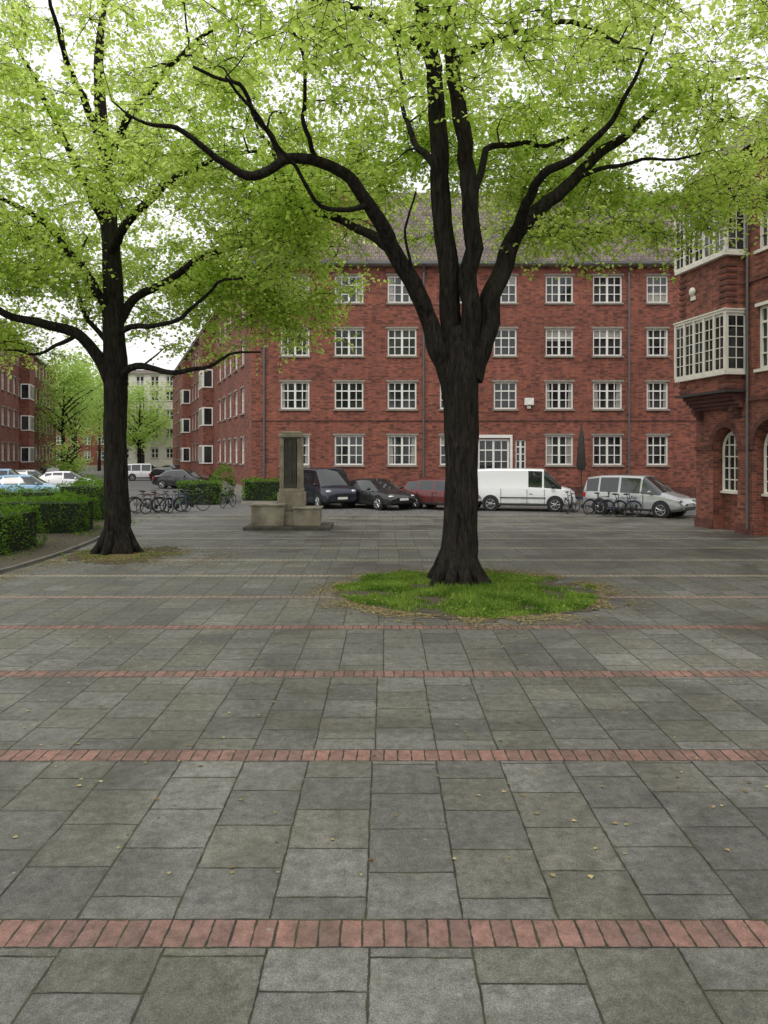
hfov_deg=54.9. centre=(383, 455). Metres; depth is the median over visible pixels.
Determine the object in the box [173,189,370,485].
walls
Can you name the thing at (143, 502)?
bicycle
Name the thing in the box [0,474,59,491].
parked car
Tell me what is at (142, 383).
curtains
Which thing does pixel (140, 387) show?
street tree
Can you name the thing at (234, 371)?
sills
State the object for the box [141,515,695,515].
plaza edge kerb
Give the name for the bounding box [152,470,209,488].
parked car
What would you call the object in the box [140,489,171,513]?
bicycle
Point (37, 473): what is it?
parked car
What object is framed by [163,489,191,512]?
bicycle
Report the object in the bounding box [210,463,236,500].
shrub
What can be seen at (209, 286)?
linden tree
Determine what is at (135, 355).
sky
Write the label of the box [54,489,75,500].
shrub
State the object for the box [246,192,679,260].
roof
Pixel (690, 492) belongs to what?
trim
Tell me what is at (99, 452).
street tree
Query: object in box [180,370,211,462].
window glass
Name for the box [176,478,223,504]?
hedge
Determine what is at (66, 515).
hedge
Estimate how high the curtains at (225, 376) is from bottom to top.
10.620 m
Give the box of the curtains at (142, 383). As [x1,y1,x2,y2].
[128,377,172,457]
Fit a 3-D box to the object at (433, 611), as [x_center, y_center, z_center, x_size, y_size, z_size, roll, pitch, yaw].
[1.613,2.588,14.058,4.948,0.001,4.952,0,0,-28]
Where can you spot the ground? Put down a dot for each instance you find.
(136, 485)
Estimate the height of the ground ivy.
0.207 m
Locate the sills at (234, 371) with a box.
[173,317,243,464]
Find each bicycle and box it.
[129,488,164,511]
[130,489,164,512]
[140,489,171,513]
[151,489,188,512]
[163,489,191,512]
[173,488,210,510]
[219,486,235,507]
[563,489,575,513]
[572,490,594,513]
[583,491,617,514]
[598,491,641,516]
[612,492,650,516]
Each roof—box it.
[131,370,152,371]
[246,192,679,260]
[680,111,767,187]
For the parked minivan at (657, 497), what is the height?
1.757 m
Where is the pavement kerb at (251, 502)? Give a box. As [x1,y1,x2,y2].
[241,501,695,503]
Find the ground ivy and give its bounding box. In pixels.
[0,514,159,559]
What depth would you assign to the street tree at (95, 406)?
97.23 m
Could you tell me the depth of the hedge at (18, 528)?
19.70 m
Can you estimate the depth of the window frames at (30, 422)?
72.37 m
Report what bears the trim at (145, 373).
attached to the walls at (161, 461)
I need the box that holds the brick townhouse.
[56,387,103,468]
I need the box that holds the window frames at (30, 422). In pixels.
[2,352,52,461]
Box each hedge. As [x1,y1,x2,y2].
[0,485,60,500]
[0,493,101,533]
[0,502,47,555]
[51,477,104,519]
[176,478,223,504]
[239,476,279,500]
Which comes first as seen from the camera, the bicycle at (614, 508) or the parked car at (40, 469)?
the bicycle at (614, 508)
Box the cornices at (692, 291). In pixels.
[673,183,767,496]
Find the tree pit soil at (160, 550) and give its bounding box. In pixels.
[64,546,181,563]
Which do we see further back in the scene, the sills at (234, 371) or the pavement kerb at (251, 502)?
the sills at (234, 371)
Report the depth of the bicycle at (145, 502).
33.77 m
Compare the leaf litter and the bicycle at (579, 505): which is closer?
the leaf litter
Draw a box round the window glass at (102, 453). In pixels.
[57,421,103,458]
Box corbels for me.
[675,173,767,535]
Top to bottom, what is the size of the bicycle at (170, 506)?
1.054 m
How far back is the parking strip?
34.02 m
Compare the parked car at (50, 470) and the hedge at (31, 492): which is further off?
the parked car at (50, 470)
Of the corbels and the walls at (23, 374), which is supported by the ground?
the walls at (23, 374)
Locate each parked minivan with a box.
[128,463,155,480]
[582,475,695,517]
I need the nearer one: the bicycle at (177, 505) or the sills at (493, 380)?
the bicycle at (177, 505)
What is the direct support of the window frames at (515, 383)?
attached to the walls at (531, 316)
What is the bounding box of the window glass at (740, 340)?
[677,200,767,491]
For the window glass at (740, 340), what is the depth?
24.82 m
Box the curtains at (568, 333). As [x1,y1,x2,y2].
[282,278,665,463]
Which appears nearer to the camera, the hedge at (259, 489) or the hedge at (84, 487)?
the hedge at (84, 487)
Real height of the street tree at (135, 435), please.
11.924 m
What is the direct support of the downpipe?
attached to the walls at (724, 510)
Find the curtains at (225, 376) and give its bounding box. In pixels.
[225,311,243,417]
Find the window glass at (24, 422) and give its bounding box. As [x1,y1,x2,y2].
[2,361,27,460]
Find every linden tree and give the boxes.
[0,0,394,554]
[23,0,767,586]
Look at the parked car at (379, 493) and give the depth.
35.25 m
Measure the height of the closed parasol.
4.180 m
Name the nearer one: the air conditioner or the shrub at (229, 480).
the shrub at (229, 480)
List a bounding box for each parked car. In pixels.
[0,469,18,474]
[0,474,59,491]
[15,470,42,476]
[38,466,53,471]
[39,471,94,486]
[41,468,61,473]
[149,468,179,483]
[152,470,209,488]
[161,465,180,469]
[341,478,415,509]
[402,478,481,508]
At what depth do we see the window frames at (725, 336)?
24.70 m
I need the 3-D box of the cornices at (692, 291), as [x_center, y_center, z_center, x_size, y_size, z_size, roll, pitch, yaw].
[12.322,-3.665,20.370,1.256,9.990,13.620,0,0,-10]
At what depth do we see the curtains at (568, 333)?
43.14 m
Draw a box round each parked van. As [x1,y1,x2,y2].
[303,467,356,508]
[478,468,575,511]
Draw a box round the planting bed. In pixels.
[0,520,103,568]
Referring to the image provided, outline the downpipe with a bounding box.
[746,158,748,528]
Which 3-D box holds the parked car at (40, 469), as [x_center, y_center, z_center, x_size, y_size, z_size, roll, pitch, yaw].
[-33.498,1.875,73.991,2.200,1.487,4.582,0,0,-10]
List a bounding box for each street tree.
[35,336,136,473]
[35,350,103,467]
[41,355,103,468]
[56,363,145,470]
[102,379,178,463]
[127,374,172,463]
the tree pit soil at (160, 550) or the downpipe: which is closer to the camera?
the tree pit soil at (160, 550)
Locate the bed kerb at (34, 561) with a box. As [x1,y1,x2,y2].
[0,536,99,573]
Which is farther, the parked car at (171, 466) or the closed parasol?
the parked car at (171, 466)
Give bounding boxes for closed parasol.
[576,425,585,499]
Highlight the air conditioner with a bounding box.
[524,398,533,408]
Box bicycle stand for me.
[136,493,185,513]
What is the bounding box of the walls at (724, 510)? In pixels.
[680,135,767,535]
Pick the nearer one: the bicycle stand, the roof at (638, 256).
the bicycle stand
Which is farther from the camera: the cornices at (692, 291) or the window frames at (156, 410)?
the window frames at (156, 410)
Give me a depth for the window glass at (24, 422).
72.17 m
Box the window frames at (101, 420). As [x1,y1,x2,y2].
[56,420,103,459]
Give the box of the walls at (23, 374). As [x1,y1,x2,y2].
[0,334,55,469]
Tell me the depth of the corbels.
24.64 m
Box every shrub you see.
[34,430,94,475]
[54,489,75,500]
[74,473,103,484]
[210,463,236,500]
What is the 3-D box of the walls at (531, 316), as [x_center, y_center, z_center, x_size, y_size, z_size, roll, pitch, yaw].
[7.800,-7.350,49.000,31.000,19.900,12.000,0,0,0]
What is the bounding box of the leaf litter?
[0,517,767,878]
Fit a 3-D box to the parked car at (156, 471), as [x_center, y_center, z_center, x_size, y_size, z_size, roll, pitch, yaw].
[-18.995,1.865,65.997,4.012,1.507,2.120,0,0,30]
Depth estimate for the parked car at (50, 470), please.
64.71 m
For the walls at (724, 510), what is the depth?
24.48 m
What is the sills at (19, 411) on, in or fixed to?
attached to the walls at (23, 374)
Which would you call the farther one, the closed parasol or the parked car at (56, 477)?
the parked car at (56, 477)
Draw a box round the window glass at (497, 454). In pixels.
[284,278,665,468]
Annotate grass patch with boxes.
[333,569,596,618]
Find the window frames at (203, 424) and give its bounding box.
[180,305,243,463]
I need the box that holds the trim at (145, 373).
[129,372,160,467]
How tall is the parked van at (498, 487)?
1.997 m
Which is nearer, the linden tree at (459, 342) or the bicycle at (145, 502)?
the linden tree at (459, 342)
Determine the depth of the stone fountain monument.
26.05 m
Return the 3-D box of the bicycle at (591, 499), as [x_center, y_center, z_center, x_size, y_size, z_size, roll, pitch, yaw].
[9.356,2.069,31.884,1.768,1.046,0.601,0,0,-15]
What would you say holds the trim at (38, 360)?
attached to the walls at (23, 374)
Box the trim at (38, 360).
[24,350,56,372]
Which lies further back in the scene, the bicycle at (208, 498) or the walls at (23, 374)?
the walls at (23, 374)
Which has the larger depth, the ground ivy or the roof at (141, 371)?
the roof at (141, 371)
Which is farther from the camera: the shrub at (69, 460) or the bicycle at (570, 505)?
the shrub at (69, 460)
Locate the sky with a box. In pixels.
[0,0,767,385]
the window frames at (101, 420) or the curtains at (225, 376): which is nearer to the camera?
the curtains at (225, 376)
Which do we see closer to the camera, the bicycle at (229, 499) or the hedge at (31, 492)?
the hedge at (31, 492)
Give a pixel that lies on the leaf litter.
(386, 611)
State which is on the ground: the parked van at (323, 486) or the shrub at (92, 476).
the shrub at (92, 476)
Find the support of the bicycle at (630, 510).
on the plaza paving
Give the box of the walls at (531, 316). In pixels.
[252,267,695,486]
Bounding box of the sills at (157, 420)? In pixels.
[128,386,172,458]
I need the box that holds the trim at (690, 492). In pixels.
[251,261,695,497]
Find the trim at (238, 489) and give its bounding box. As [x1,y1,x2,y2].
[170,271,243,496]
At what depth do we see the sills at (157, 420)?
119.91 m
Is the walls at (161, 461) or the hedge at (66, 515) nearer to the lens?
the hedge at (66, 515)
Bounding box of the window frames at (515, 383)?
[281,276,667,468]
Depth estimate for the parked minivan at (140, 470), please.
74.99 m
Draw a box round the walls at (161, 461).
[127,374,172,466]
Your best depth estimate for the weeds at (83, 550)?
18.92 m
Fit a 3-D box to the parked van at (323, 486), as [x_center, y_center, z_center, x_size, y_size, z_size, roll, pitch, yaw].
[-3.100,1.625,37.599,2.280,1.987,4.802,0,0,-28]
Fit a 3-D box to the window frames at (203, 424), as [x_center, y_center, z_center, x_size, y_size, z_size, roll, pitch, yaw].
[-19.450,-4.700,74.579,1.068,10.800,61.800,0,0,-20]
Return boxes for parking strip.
[224,504,695,515]
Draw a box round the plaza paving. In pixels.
[0,516,767,1023]
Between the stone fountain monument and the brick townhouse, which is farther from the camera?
the brick townhouse
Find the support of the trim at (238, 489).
attached to the walls at (238, 427)
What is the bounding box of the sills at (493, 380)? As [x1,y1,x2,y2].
[279,274,695,466]
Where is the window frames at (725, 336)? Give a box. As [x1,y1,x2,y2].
[674,190,767,493]
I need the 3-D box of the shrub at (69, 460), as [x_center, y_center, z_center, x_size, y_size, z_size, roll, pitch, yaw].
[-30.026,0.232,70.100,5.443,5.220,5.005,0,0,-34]
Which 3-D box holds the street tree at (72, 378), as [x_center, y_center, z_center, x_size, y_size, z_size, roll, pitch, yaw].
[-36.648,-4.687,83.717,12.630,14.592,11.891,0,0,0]
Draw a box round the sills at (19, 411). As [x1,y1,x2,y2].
[1,346,53,461]
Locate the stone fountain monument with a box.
[243,431,333,530]
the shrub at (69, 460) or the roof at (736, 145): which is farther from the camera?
the shrub at (69, 460)
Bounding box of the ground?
[65,469,249,516]
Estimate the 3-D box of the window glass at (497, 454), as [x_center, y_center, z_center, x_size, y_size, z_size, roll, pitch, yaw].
[8.240,-4.040,43.160,28.520,12.780,0.001,0,0,0]
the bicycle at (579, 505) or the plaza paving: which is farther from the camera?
the bicycle at (579, 505)
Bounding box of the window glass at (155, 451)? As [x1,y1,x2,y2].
[127,377,172,457]
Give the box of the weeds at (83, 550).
[32,543,191,563]
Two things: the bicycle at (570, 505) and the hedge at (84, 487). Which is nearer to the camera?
the hedge at (84, 487)
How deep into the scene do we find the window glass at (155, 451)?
120.16 m
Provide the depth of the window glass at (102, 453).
140.17 m
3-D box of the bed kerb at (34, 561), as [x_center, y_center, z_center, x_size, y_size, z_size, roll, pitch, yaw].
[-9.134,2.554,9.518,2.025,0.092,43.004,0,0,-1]
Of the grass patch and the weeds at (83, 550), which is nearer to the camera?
the grass patch
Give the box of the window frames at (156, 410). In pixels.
[127,376,172,457]
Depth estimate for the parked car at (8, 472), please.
46.95 m
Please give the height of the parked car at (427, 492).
1.507 m
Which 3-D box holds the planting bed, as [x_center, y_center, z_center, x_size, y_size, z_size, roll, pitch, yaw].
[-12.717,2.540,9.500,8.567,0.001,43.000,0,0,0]
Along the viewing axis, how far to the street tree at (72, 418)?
127.92 m

